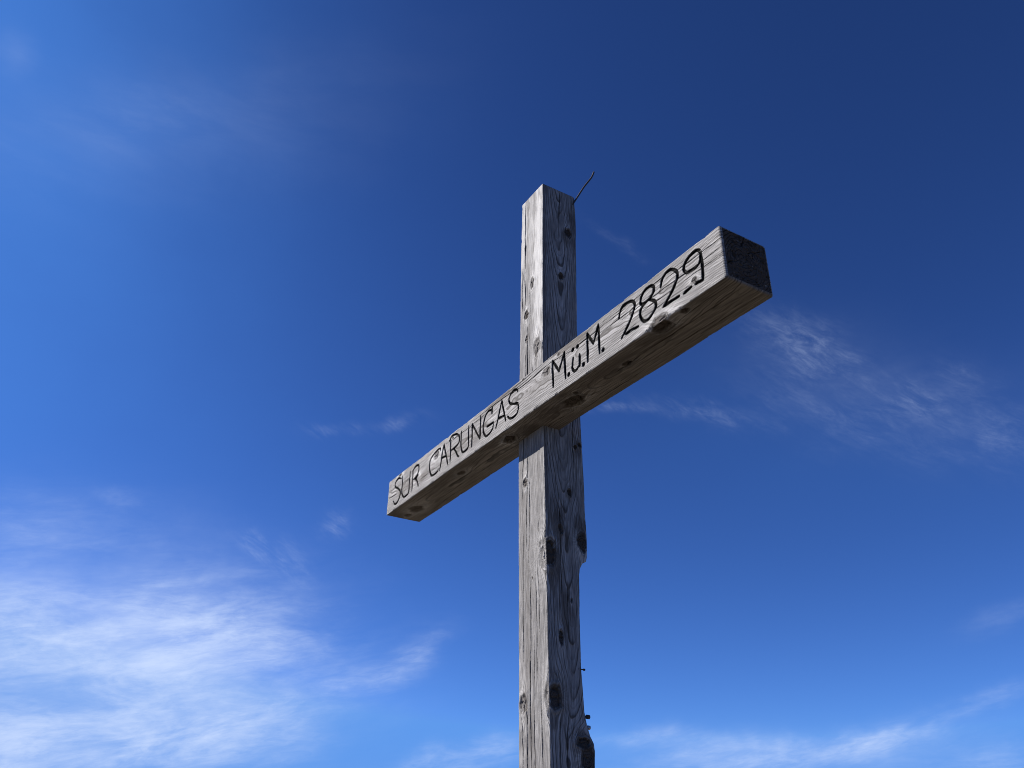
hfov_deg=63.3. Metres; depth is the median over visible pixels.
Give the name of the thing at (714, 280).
summit cross
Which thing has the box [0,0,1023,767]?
sky
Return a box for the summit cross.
[387,171,772,767]

